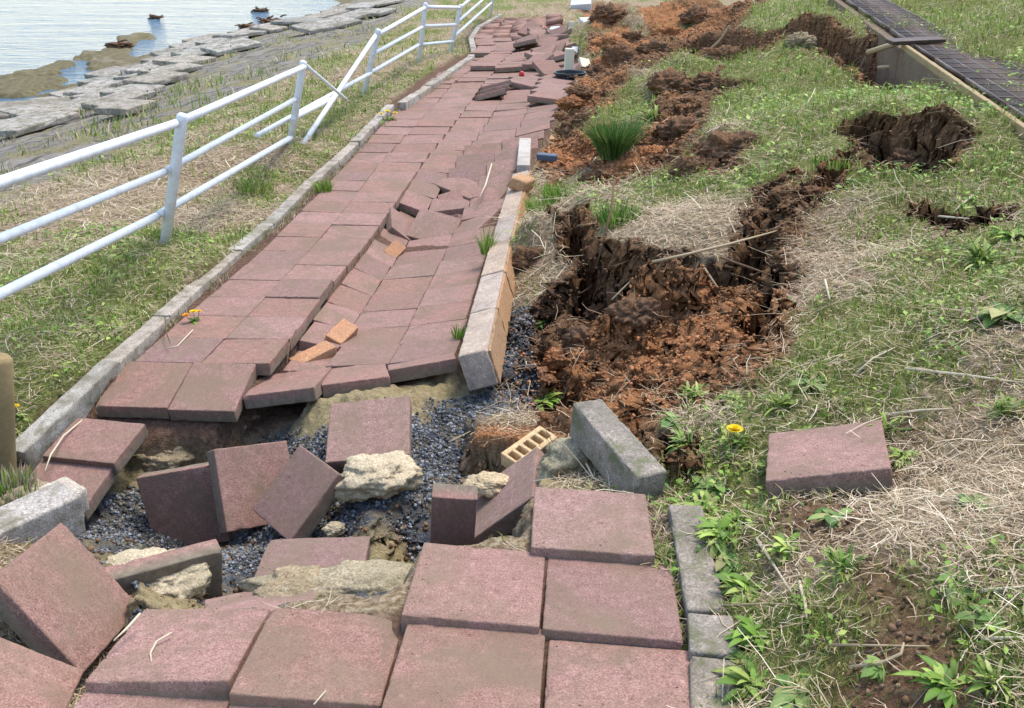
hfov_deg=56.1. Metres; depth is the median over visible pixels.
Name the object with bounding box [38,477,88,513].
kerb stone
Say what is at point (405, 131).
concrete tile
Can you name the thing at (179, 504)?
concrete tile
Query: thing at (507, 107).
concrete tile
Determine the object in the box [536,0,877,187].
soil crumbs
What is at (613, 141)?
grass tuft
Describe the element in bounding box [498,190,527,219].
kerb stone
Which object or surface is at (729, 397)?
weed plant
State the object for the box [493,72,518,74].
concrete tile
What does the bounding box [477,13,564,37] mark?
paving
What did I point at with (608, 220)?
dead stick
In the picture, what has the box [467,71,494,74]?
concrete tile
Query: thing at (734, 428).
dandelion
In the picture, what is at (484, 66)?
concrete tile
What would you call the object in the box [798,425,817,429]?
weed plant
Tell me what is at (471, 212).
concrete tile
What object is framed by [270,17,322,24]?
concrete slab
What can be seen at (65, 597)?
concrete tile
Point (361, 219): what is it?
concrete tile
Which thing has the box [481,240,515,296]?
kerb stone
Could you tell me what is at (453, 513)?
concrete tile
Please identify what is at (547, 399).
weed plant
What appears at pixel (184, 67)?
concrete slab
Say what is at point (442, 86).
concrete tile
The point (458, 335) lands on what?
grass tuft
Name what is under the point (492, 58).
concrete tile
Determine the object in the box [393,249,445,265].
concrete tile
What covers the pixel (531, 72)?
concrete tile
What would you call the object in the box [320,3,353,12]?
concrete slab
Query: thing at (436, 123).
concrete tile
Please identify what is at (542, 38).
concrete tile
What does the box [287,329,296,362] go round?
dead stick
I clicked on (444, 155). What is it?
concrete tile
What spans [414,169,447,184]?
concrete tile
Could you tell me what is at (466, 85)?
concrete tile
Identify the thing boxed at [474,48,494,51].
concrete tile
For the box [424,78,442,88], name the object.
kerb stone
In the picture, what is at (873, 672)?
weed plant
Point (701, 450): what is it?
weed plant
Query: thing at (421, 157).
concrete tile
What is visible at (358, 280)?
concrete tile
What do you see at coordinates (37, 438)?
kerb stone
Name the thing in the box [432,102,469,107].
concrete tile
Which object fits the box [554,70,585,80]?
plant pot
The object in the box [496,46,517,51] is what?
concrete tile
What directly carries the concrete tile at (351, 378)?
on the ground at (198, 440)
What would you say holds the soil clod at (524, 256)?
on the ground at (198, 440)
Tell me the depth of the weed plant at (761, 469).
2.65 m
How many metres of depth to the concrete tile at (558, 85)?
10.33 m
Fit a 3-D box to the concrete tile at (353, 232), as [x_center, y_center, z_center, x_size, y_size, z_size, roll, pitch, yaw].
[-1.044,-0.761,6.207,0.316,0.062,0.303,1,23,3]
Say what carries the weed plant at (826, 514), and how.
on the ground at (198, 440)
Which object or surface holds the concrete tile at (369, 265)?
on the ground at (198, 440)
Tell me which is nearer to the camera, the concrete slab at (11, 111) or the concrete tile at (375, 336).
the concrete tile at (375, 336)
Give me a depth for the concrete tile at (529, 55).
12.83 m
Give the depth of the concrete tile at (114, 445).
3.67 m
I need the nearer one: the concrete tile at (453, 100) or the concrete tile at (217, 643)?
the concrete tile at (217, 643)
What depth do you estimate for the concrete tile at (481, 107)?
9.80 m
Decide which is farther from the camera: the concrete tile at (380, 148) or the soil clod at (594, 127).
the concrete tile at (380, 148)
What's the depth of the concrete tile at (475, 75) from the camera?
11.93 m
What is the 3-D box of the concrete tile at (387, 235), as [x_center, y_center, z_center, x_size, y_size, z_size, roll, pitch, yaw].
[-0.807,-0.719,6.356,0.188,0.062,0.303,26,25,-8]
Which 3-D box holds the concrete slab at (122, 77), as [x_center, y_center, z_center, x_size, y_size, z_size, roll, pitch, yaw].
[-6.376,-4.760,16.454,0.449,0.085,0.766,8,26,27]
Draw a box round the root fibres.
[449,0,1022,489]
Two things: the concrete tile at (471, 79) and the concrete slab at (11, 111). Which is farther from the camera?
the concrete slab at (11, 111)
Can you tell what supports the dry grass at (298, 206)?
on the ground at (198, 440)
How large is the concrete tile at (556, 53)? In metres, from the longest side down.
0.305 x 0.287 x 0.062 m
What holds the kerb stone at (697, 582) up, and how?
on the ground at (198, 440)
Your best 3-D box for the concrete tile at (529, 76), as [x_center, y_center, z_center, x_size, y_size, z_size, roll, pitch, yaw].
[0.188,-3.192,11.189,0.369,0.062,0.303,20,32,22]
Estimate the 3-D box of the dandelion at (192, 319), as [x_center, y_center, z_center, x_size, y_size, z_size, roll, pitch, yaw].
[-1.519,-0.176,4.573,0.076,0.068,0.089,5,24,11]
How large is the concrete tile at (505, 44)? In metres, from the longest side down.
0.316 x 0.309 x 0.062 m
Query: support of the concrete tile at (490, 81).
on the ground at (198, 440)
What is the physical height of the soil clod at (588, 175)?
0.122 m
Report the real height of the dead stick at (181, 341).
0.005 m
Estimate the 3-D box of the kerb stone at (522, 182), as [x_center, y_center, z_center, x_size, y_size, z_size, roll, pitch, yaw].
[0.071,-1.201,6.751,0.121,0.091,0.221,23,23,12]
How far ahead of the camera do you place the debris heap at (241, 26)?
28.13 m
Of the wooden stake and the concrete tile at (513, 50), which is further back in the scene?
the concrete tile at (513, 50)
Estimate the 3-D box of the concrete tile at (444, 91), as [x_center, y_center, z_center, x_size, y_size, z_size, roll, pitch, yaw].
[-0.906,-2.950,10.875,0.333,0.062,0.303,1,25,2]
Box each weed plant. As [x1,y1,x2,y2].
[534,390,563,410]
[536,318,551,328]
[635,105,665,121]
[654,543,674,563]
[658,412,687,432]
[665,425,701,453]
[675,381,710,403]
[678,489,721,519]
[682,448,712,473]
[688,472,732,507]
[693,512,741,559]
[712,572,765,610]
[712,658,767,707]
[715,390,742,405]
[715,540,740,579]
[723,649,753,666]
[725,615,770,658]
[731,507,751,530]
[746,457,766,474]
[761,387,800,418]
[766,532,801,565]
[769,668,809,707]
[788,370,827,392]
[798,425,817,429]
[807,507,852,529]
[807,542,870,589]
[859,655,887,683]
[867,412,911,439]
[888,446,924,469]
[890,654,968,707]
[934,564,978,608]
[949,235,1008,271]
[953,604,1021,635]
[955,494,994,511]
[961,653,1023,707]
[966,301,1023,330]
[968,391,1023,422]
[983,226,1023,246]
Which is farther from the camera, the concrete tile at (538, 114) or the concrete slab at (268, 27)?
the concrete slab at (268, 27)
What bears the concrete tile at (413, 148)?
on the ground at (198, 440)
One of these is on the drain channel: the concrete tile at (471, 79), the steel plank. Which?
the steel plank
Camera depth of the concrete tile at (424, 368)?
4.12 m
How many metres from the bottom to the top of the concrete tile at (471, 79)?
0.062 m
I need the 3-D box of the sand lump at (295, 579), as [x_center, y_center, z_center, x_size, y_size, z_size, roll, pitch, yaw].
[-0.538,0.616,2.427,0.215,0.119,0.190,0,24,0]
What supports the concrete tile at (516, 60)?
on the ground at (198, 440)
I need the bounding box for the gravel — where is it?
[22,306,540,620]
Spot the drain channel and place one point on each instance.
(936, 62)
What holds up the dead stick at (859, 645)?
on the ground at (198, 440)
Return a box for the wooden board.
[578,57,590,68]
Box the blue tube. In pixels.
[536,152,557,161]
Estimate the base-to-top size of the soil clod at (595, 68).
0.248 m
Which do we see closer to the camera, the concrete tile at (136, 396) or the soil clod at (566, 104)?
the concrete tile at (136, 396)
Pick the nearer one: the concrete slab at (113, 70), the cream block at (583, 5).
the concrete slab at (113, 70)
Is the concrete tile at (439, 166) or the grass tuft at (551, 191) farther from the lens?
the concrete tile at (439, 166)
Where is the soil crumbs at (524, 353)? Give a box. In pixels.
[20,101,1023,608]
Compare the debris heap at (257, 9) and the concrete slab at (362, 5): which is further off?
the debris heap at (257, 9)
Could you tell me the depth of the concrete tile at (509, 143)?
8.24 m
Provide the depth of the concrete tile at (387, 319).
4.93 m
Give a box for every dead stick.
[45,419,82,470]
[113,613,140,640]
[149,632,171,660]
[164,317,170,343]
[165,329,192,348]
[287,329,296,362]
[480,163,491,196]
[586,463,610,485]
[592,179,614,278]
[611,281,629,299]
[651,230,777,262]
[704,267,717,286]
[710,25,729,48]
[719,256,771,275]
[724,602,836,607]
[756,537,791,592]
[797,580,807,623]
[824,279,830,299]
[828,643,929,646]
[848,642,904,668]
[856,346,896,372]
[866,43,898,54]
[877,65,888,68]
[885,408,952,415]
[904,367,1023,383]
[932,215,969,218]
[945,195,971,220]
[981,585,1023,592]
[981,636,1023,640]
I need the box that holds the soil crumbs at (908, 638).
[747,154,1012,707]
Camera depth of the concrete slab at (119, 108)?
11.34 m
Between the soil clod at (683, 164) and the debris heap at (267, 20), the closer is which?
the soil clod at (683, 164)
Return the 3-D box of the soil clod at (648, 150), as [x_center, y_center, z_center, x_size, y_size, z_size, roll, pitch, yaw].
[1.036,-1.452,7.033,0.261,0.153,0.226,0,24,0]
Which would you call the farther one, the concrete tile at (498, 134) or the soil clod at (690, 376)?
the concrete tile at (498, 134)
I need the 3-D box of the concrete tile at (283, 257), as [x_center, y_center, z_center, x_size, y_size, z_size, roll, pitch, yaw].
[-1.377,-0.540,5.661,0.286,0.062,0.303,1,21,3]
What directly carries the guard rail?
on the ground at (198, 440)
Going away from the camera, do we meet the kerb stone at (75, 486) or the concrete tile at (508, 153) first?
the kerb stone at (75, 486)
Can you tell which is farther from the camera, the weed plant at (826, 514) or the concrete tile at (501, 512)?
the concrete tile at (501, 512)
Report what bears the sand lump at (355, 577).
on the ground at (198, 440)
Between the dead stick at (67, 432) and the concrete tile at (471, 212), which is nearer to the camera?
the dead stick at (67, 432)
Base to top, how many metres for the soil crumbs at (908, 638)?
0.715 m
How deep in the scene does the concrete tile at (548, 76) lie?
10.86 m
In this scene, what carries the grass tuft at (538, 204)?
on the ground at (198, 440)
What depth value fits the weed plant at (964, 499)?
2.04 m
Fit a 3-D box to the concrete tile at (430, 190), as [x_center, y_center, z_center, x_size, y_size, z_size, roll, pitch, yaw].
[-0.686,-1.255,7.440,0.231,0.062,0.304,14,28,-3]
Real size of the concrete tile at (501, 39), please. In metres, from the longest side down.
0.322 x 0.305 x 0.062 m
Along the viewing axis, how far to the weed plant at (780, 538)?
2.19 m
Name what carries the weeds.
on the ground at (198, 440)
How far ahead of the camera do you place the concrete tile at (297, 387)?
3.92 m
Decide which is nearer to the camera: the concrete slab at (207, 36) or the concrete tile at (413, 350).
the concrete tile at (413, 350)
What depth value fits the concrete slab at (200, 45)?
20.62 m
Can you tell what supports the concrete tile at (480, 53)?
on the ground at (198, 440)
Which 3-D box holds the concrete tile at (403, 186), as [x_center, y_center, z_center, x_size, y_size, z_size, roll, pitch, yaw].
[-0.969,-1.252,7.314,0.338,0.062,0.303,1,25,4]
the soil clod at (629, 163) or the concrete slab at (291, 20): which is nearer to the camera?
the soil clod at (629, 163)
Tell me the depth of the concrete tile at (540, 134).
8.41 m
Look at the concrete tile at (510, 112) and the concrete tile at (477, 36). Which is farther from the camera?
the concrete tile at (477, 36)
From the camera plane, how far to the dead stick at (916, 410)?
2.58 m
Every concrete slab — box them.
[0,104,47,117]
[0,111,79,136]
[13,103,87,116]
[28,96,60,101]
[48,88,73,97]
[60,92,99,107]
[63,80,122,95]
[70,87,112,99]
[77,75,117,85]
[80,88,155,110]
[84,66,127,78]
[95,99,156,115]
[99,84,165,96]
[113,73,138,79]
[122,70,189,84]
[124,58,162,74]
[137,62,202,74]
[140,54,171,63]
[150,45,195,56]
[152,54,215,65]
[168,39,205,47]
[170,46,212,55]
[182,33,216,41]
[183,43,216,48]
[195,36,247,45]
[200,38,261,55]
[212,31,266,38]
[227,27,259,32]
[249,23,289,32]
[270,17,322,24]
[289,16,361,33]
[301,11,342,18]
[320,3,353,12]
[324,8,379,19]
[345,2,379,9]
[364,8,396,16]
[373,0,404,6]
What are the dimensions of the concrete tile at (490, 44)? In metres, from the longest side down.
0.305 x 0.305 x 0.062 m
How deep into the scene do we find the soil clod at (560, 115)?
8.93 m
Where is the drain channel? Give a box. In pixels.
[829,0,1023,140]
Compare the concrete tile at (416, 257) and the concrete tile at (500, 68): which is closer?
the concrete tile at (416, 257)
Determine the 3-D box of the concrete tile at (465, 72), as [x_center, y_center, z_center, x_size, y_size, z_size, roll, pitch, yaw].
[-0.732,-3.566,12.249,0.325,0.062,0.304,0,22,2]
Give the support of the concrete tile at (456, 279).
on the ground at (198, 440)
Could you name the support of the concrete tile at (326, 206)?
on the ground at (198, 440)
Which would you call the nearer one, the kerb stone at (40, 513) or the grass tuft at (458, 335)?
the kerb stone at (40, 513)
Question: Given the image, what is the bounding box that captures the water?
[0,0,339,101]
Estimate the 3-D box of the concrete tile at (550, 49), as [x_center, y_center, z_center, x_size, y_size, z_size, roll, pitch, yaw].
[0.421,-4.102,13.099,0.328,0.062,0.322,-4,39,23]
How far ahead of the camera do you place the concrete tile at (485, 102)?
10.12 m
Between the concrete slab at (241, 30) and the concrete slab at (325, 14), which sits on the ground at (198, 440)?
the concrete slab at (325, 14)
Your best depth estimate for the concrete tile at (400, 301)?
5.20 m
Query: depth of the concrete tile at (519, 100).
10.07 m
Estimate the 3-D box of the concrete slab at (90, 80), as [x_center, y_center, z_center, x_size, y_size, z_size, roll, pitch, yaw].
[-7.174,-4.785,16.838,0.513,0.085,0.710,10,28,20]
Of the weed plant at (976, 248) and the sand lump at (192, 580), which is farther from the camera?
the weed plant at (976, 248)
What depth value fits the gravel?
3.59 m
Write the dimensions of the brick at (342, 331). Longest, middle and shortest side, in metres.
0.171 x 0.092 x 0.060 m
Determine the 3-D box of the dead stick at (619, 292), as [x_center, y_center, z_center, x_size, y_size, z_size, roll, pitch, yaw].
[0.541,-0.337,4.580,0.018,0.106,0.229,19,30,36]
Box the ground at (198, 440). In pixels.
[0,0,1023,707]
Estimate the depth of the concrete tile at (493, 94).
10.23 m
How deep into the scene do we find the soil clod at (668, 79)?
8.98 m
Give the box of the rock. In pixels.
[536,436,598,484]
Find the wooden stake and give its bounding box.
[0,352,19,496]
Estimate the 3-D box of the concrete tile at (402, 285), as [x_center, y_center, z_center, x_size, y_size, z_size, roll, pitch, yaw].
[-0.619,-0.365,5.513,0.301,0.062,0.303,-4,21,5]
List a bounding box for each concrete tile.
[0,523,130,672]
[0,637,83,707]
[22,459,117,519]
[42,418,147,473]
[74,692,229,707]
[85,608,270,701]
[96,362,191,418]
[104,539,222,598]
[135,337,223,363]
[136,462,234,544]
[163,316,245,339]
[168,363,256,421]
[189,297,264,316]
[202,339,289,375]
[204,589,315,612]
[207,441,289,533]
[209,280,278,297]
[226,317,306,350]
[229,264,294,280]
[229,608,397,707]
[229,705,286,707]
[243,367,331,408]
[248,251,307,265]
[248,298,320,326]
[253,445,343,538]
[254,536,369,576]
[262,237,319,251]
[265,279,332,306]
[276,223,330,237]
[283,265,345,289]
[283,350,332,372]
[291,212,340,225]
[296,251,358,272]
[298,322,339,351]
[301,200,350,212]
[309,238,368,256]
[312,302,360,325]
[313,191,357,201]
[321,225,378,244]
[321,364,390,397]
[322,180,365,191]
[325,396,411,471]
[326,344,400,369]
[327,285,370,313]
[332,172,372,180]
[332,213,386,231]
[339,327,408,348]
[340,162,378,171]
[341,268,380,296]
[342,202,394,216]
[350,153,387,161]
[351,191,402,209]
[354,253,390,281]
[354,309,416,328]
[359,143,396,152]
[359,181,409,194]
[362,291,424,312]
[365,239,396,267]
[366,172,415,183]
[367,135,404,143]
[374,127,411,135]
[374,162,421,173]
[374,276,432,294]
[380,228,407,246]
[382,119,418,127]
[382,152,428,164]
[382,623,544,707]
[383,261,439,279]
[386,206,412,243]
[388,353,457,382]
[389,337,462,364]
[390,113,425,118]
[392,143,436,153]
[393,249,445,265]
[397,190,431,215]
[398,108,429,112]
[399,211,414,221]
[399,319,467,343]
[400,135,443,144]
[401,543,544,633]
[406,208,461,239]
[407,179,439,198]
[407,234,451,246]
[408,127,449,135]
[409,301,471,326]
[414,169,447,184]
[416,98,439,103]
[416,119,454,127]
[417,283,476,308]
[420,84,450,88]
[421,159,455,173]
[422,113,459,120]
[423,93,443,98]
[425,80,455,84]
[426,269,481,290]
[428,107,464,114]
[428,149,463,161]
[429,198,469,215]
[430,89,447,93]
[430,483,477,545]
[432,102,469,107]
[435,72,463,77]
[435,255,485,274]
[436,139,471,150]
[436,178,492,200]
[437,97,472,102]
[438,188,463,199]
[441,93,475,97]
[442,71,467,73]
[442,241,486,260]
[444,132,478,141]
[445,89,478,93]
[447,68,471,71]
[448,165,486,182]
[448,226,494,247]
[449,201,503,235]
[450,83,481,88]
[450,124,483,132]
[455,118,488,125]
[456,152,494,167]
[457,78,486,81]
[460,111,493,117]
[461,198,503,221]
[462,74,490,77]
[464,142,501,154]
[465,105,496,111]
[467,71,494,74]
[469,51,490,56]
[469,100,500,104]
[470,187,507,205]
[471,63,497,70]
[472,138,509,144]
[473,88,505,100]
[474,34,493,39]
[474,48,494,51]
[474,447,543,543]
[475,38,492,41]
[475,40,495,44]
[475,60,501,63]
[476,43,495,46]
[476,84,508,94]
[477,46,496,48]
[477,129,515,140]
[479,80,511,90]
[479,173,514,187]
[480,57,504,60]
[483,121,520,131]
[484,79,507,83]
[486,159,516,175]
[487,75,511,78]
[488,54,510,55]
[488,114,524,123]
[490,51,513,53]
[492,108,527,117]
[493,38,511,40]
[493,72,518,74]
[494,49,515,51]
[494,145,531,161]
[495,63,521,72]
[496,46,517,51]
[496,102,529,111]
[497,42,514,45]
[498,61,524,64]
[499,98,531,104]
[502,58,527,61]
[502,93,529,99]
[502,132,537,149]
[505,54,528,59]
[505,89,531,94]
[506,76,536,88]
[508,73,538,80]
[511,50,530,54]
[513,38,537,48]
[515,34,532,50]
[516,34,538,49]
[516,120,549,136]
[517,21,541,36]
[521,114,554,126]
[522,53,554,68]
[522,66,534,70]
[522,130,543,139]
[524,52,545,58]
[524,71,538,74]
[524,108,557,119]
[526,104,557,113]
[527,27,544,30]
[527,31,542,35]
[527,90,568,103]
[529,29,545,33]
[530,86,565,93]
[530,487,654,564]
[532,44,555,52]
[532,60,559,76]
[533,34,558,47]
[533,82,570,88]
[535,78,572,84]
[538,74,556,80]
[539,39,565,51]
[542,558,682,649]
[544,640,689,707]
[549,54,574,61]
[550,25,565,39]
[551,34,568,38]
[553,51,575,58]
[556,60,563,67]
[558,63,580,69]
[559,28,572,39]
[559,38,570,42]
[563,43,576,51]
[766,420,893,499]
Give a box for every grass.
[0,0,1023,707]
[0,0,1023,707]
[0,5,416,173]
[28,77,455,424]
[91,78,450,402]
[648,499,694,649]
[648,528,686,650]
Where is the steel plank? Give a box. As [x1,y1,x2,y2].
[885,36,946,44]
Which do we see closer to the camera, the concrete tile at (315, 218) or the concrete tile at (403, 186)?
the concrete tile at (315, 218)
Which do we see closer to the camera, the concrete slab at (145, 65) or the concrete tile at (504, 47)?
the concrete tile at (504, 47)
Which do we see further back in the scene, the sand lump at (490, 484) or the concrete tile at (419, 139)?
the concrete tile at (419, 139)
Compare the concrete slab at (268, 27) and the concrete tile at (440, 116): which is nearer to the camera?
the concrete tile at (440, 116)
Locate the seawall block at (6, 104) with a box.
[0,97,69,118]
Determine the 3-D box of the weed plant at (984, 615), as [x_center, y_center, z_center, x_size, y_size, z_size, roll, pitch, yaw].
[0.836,0.466,1.683,0.125,0.033,0.098,0,24,0]
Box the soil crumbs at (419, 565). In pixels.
[51,251,880,707]
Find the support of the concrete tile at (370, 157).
on the ground at (198, 440)
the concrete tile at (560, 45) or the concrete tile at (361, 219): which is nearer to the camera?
the concrete tile at (361, 219)
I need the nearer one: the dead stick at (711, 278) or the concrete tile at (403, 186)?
the dead stick at (711, 278)
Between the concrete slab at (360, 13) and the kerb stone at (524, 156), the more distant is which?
the concrete slab at (360, 13)
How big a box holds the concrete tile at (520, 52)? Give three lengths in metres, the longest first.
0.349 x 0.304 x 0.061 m
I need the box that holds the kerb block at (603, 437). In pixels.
[570,399,665,502]
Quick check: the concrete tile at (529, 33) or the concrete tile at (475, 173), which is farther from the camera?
the concrete tile at (529, 33)
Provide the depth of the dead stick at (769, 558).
2.17 m
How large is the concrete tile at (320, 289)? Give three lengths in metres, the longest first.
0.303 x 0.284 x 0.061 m
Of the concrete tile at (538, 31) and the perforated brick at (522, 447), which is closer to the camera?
the perforated brick at (522, 447)
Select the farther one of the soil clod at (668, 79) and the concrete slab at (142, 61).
the concrete slab at (142, 61)
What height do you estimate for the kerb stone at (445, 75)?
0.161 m
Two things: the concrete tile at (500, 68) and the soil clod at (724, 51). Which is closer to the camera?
the soil clod at (724, 51)
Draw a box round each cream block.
[564,48,574,69]
[566,21,574,29]
[570,0,590,10]
[579,17,588,23]
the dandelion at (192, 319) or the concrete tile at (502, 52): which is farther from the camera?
the concrete tile at (502, 52)
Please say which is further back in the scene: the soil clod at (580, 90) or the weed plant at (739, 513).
the soil clod at (580, 90)
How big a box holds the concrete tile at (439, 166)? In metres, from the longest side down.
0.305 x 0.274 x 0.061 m
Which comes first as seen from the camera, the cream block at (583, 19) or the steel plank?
the steel plank
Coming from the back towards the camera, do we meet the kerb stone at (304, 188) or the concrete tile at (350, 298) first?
the kerb stone at (304, 188)
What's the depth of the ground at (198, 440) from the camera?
4.24 m
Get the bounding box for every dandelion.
[15,404,26,416]
[182,309,201,324]
[379,110,397,122]
[717,424,751,457]
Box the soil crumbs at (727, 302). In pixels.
[463,108,1018,482]
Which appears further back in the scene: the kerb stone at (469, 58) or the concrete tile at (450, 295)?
the kerb stone at (469, 58)
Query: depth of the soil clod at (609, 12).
16.01 m
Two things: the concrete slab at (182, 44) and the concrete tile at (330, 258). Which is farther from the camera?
the concrete slab at (182, 44)
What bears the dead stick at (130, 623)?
on the concrete tile at (217, 643)
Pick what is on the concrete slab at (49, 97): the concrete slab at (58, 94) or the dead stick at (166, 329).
the concrete slab at (58, 94)
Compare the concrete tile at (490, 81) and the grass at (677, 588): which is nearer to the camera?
the grass at (677, 588)
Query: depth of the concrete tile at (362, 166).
7.86 m
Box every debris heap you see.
[104,39,134,48]
[147,14,163,18]
[235,22,263,29]
[251,6,268,11]
[256,14,286,22]
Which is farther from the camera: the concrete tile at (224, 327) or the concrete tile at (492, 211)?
the concrete tile at (492, 211)
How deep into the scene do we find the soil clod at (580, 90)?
9.34 m
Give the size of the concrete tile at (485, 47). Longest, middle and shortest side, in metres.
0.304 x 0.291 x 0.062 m
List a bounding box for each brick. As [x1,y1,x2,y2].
[289,340,336,361]
[325,319,358,344]
[384,240,405,257]
[501,426,556,467]
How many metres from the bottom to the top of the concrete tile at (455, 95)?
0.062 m
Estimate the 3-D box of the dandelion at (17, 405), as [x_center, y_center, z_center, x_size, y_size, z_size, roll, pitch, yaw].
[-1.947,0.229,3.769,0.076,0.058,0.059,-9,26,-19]
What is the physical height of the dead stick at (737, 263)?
0.046 m
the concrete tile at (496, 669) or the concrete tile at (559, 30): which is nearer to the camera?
the concrete tile at (496, 669)
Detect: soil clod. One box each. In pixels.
[511,245,542,269]
[542,345,565,370]
[551,110,571,122]
[554,94,587,112]
[559,161,587,175]
[561,325,596,350]
[563,83,595,98]
[578,171,602,182]
[580,63,608,73]
[583,303,603,321]
[586,122,610,138]
[587,1,627,24]
[587,32,630,49]
[601,42,638,66]
[603,294,662,332]
[618,158,638,170]
[622,30,643,42]
[633,37,670,55]
[636,144,665,156]
[645,66,691,94]
[649,24,683,35]
[656,115,695,140]
[668,155,700,178]
[678,4,711,24]
[680,370,701,390]
[691,71,718,91]
[697,130,749,159]
[707,45,742,60]
[735,130,759,145]
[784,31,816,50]
[799,185,823,202]
[884,147,926,174]
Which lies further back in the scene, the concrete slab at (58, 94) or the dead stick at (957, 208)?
the concrete slab at (58, 94)
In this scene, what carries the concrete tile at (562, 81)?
on the ground at (198, 440)
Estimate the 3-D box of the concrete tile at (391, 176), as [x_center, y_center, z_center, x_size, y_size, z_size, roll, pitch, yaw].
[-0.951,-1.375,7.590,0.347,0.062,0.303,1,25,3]
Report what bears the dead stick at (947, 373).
on the ground at (198, 440)
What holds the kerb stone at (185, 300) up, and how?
on the ground at (198, 440)
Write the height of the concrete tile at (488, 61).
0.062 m
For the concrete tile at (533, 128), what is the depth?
8.69 m
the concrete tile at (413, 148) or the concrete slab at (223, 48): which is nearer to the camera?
the concrete tile at (413, 148)
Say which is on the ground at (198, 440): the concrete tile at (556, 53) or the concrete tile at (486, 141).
the concrete tile at (486, 141)
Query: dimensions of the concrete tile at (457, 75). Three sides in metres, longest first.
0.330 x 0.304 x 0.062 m
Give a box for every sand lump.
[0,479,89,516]
[105,547,211,598]
[130,446,194,471]
[237,559,412,595]
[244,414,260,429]
[252,564,328,597]
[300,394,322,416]
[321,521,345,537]
[334,450,423,502]
[462,471,508,497]
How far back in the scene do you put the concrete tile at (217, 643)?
2.04 m
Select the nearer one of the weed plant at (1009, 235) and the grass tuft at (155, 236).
the weed plant at (1009, 235)
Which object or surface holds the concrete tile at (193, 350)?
on the ground at (198, 440)
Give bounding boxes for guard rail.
[0,0,493,300]
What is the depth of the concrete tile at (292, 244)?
5.92 m
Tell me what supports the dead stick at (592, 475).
on the ground at (198, 440)
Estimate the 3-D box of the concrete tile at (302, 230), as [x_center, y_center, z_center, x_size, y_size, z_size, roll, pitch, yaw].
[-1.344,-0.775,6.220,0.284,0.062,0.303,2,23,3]
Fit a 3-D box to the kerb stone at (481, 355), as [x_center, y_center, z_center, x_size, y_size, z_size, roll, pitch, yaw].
[-0.119,-0.031,4.181,0.139,0.166,0.613,-15,17,7]
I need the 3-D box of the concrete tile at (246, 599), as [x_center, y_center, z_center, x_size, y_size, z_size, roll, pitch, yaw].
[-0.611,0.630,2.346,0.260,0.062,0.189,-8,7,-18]
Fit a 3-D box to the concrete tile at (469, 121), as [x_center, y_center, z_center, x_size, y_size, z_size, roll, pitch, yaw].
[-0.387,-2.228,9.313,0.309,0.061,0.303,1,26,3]
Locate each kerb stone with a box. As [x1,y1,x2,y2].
[0,481,84,543]
[16,359,121,468]
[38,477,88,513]
[104,316,170,370]
[154,279,208,322]
[200,251,241,285]
[230,223,273,255]
[263,200,296,228]
[286,180,315,202]
[307,160,338,181]
[331,142,358,165]
[350,126,373,147]
[366,112,386,130]
[380,104,393,116]
[397,93,418,109]
[414,86,431,99]
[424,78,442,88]
[436,72,451,80]
[445,66,458,74]
[454,61,466,69]
[458,308,506,390]
[461,56,473,62]
[470,271,513,336]
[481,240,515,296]
[492,214,519,243]
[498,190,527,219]
[507,170,530,197]
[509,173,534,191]
[517,138,530,172]
[667,505,726,623]
[686,613,736,659]
[689,656,740,707]
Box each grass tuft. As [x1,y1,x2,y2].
[0,461,39,503]
[138,221,175,241]
[234,174,276,195]
[311,179,336,192]
[449,322,465,339]
[474,223,498,255]
[520,191,560,214]
[536,179,587,202]
[572,114,658,160]
[593,201,645,227]
[811,150,876,171]
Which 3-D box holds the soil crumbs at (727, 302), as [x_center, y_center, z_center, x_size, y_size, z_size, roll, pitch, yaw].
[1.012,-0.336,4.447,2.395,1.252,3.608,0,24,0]
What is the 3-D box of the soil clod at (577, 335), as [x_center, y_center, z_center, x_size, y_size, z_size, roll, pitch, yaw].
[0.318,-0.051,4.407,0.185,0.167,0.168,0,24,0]
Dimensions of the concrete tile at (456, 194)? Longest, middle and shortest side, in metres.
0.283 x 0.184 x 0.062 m
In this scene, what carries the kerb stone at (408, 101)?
on the ground at (198, 440)
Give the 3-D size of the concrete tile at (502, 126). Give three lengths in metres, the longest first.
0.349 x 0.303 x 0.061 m
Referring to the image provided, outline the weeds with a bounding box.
[0,0,1023,659]
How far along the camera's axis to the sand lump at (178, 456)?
3.82 m
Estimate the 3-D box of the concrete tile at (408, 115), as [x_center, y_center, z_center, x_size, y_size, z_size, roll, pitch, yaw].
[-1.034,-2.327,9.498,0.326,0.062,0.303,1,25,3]
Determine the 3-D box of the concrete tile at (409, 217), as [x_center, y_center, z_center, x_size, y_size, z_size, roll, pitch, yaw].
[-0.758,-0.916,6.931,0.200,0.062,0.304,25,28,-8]
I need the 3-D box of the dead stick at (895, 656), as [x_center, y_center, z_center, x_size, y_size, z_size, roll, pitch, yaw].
[0.660,0.554,1.734,0.089,0.073,0.032,4,24,10]
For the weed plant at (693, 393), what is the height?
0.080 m
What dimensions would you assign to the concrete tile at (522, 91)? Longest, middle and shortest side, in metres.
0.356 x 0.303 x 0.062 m
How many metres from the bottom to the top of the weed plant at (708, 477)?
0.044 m
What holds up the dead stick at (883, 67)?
on the ground at (198, 440)

